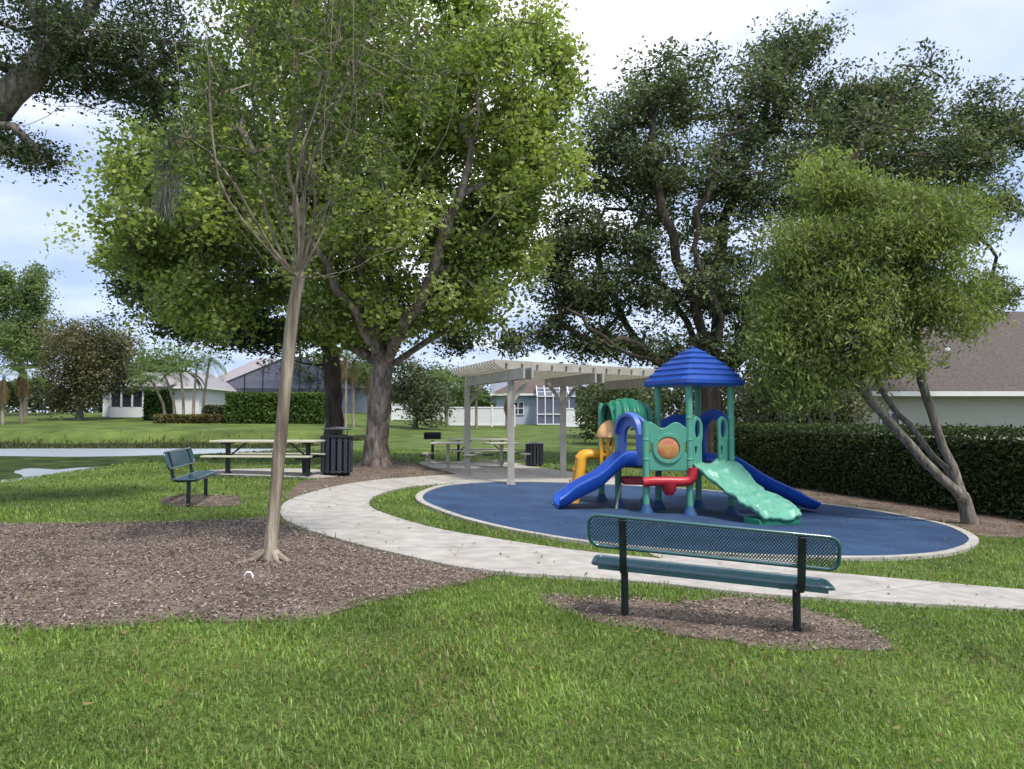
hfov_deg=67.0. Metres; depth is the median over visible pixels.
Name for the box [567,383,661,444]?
tree
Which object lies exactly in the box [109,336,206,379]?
tree
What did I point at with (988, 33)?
sky
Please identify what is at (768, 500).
play set
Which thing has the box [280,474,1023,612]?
path
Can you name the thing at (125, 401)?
window
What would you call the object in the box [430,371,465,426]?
palm tree
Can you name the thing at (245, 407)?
hedge
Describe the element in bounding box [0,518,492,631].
mulch bed
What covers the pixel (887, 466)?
hedge
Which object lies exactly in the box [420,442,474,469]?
picnic table
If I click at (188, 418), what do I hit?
hedge
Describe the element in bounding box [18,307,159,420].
round tree
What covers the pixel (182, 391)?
palm tree
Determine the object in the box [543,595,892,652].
mulch bed
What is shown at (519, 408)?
window
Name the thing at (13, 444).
bank reeds
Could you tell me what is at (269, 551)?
slender tree
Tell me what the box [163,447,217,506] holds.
park bench
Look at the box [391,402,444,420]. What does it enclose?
vinyl fence
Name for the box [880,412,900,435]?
window
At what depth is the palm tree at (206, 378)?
62.38 m
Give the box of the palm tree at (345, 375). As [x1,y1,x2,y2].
[320,351,359,427]
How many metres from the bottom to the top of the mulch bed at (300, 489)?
0.206 m
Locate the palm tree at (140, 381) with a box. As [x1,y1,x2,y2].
[123,368,168,413]
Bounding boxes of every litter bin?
[320,427,353,474]
[525,442,543,465]
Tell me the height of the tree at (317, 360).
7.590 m
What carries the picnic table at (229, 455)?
on the table slab at (289, 473)
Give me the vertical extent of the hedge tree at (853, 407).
3.988 m
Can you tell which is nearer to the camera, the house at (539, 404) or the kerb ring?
the kerb ring
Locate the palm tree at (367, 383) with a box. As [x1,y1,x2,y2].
[353,361,371,412]
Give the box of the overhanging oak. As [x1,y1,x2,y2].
[0,0,229,225]
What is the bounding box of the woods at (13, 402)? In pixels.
[0,376,494,422]
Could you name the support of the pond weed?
on the pond water
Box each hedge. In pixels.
[141,388,175,419]
[152,413,225,422]
[201,404,224,414]
[222,391,325,423]
[709,419,1023,519]
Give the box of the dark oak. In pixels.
[82,199,499,434]
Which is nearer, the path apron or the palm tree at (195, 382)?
the path apron
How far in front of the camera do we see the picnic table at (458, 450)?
25.17 m
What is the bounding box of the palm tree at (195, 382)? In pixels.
[168,353,221,413]
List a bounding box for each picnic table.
[200,440,325,475]
[420,442,474,469]
[449,439,506,462]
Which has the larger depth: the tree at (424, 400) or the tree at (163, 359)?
the tree at (163, 359)
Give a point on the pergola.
(562, 376)
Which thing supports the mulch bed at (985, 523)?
on the lawn ground at (94, 427)
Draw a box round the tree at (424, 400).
[389,350,459,430]
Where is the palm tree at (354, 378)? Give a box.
[341,350,369,427]
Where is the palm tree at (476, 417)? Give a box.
[463,393,492,427]
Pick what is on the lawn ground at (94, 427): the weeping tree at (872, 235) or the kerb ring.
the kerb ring
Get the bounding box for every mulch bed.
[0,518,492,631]
[159,495,240,506]
[285,461,453,499]
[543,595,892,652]
[791,486,1023,538]
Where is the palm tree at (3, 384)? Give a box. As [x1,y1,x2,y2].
[0,366,32,424]
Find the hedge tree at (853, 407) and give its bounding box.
[738,366,889,433]
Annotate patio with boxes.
[419,462,621,483]
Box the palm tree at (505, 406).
[492,392,519,428]
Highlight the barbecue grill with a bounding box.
[424,432,440,463]
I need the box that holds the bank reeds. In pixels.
[0,431,364,448]
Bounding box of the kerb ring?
[415,481,978,560]
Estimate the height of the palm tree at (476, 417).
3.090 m
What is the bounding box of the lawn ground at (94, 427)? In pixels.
[0,413,1023,768]
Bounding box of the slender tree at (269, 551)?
[119,0,465,562]
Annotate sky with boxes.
[0,0,1023,417]
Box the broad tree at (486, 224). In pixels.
[40,0,609,466]
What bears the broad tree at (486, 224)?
on the lawn ground at (94, 427)
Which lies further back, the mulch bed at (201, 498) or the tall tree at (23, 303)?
the tall tree at (23, 303)
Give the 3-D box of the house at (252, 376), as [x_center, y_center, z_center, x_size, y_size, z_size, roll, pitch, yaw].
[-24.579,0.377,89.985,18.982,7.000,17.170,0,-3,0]
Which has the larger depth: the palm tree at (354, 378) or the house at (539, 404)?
the house at (539, 404)
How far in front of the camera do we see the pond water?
41.27 m
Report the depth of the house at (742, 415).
48.60 m
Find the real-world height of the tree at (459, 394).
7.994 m
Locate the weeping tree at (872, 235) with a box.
[712,138,1023,524]
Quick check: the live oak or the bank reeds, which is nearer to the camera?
the live oak
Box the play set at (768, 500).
[553,347,820,524]
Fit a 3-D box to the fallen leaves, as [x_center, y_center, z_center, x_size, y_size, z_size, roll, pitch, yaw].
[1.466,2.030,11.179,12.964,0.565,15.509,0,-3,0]
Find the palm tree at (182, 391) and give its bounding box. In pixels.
[151,354,204,414]
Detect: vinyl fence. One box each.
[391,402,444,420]
[448,405,514,426]
[566,408,584,426]
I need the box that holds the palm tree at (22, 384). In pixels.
[0,357,45,422]
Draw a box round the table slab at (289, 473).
[209,468,339,478]
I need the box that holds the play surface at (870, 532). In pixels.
[423,482,968,555]
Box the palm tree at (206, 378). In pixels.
[190,348,234,413]
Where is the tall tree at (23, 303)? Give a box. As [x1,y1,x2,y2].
[0,260,66,415]
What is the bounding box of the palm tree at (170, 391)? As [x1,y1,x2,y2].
[140,363,188,413]
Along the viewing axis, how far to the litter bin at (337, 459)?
18.01 m
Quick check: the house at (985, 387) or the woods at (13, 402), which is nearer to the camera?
the house at (985, 387)
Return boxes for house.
[98,373,236,416]
[217,357,366,412]
[490,379,605,424]
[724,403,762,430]
[745,312,1023,439]
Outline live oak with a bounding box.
[472,1,1023,452]
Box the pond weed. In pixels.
[0,453,224,479]
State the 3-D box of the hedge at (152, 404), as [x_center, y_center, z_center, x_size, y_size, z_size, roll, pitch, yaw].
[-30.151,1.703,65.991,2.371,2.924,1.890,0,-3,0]
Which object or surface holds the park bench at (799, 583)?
on the mulch bed at (658, 618)
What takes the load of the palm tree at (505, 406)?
on the lawn ground at (94, 427)
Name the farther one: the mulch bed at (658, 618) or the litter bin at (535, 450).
the litter bin at (535, 450)
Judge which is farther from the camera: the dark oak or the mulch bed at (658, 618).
the dark oak
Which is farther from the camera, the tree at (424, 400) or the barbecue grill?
the tree at (424, 400)
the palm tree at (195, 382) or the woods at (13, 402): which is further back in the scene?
the woods at (13, 402)
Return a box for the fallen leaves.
[0,474,1023,760]
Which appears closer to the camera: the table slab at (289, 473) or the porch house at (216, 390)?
the table slab at (289, 473)
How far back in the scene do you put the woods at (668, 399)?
45.59 m
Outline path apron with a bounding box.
[648,553,796,569]
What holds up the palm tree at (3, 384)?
on the lawn ground at (94, 427)
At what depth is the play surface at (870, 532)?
12.79 m
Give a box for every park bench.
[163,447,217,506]
[587,513,841,631]
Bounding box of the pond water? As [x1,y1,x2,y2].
[0,448,294,482]
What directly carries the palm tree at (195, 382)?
on the lawn ground at (94, 427)
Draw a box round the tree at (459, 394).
[421,361,496,423]
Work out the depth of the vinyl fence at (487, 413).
67.92 m
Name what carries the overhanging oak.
on the lawn ground at (94, 427)
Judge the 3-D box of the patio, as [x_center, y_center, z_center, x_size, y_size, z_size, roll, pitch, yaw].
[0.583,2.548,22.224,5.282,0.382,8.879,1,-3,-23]
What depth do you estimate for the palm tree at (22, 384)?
59.86 m
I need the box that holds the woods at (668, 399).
[574,380,851,430]
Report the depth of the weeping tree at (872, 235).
13.08 m
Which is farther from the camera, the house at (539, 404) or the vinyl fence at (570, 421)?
the house at (539, 404)
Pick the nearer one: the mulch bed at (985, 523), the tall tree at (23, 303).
the mulch bed at (985, 523)
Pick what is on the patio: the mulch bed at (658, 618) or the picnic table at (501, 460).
the picnic table at (501, 460)
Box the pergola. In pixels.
[451,359,656,484]
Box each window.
[109,389,144,407]
[514,402,523,414]
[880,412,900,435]
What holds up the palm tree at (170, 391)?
on the lawn ground at (94, 427)
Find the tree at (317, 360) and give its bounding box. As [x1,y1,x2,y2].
[262,349,400,392]
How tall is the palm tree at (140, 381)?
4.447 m
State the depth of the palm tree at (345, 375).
55.96 m
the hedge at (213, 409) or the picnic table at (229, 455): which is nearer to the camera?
the picnic table at (229, 455)
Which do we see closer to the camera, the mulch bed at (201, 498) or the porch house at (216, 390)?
the mulch bed at (201, 498)

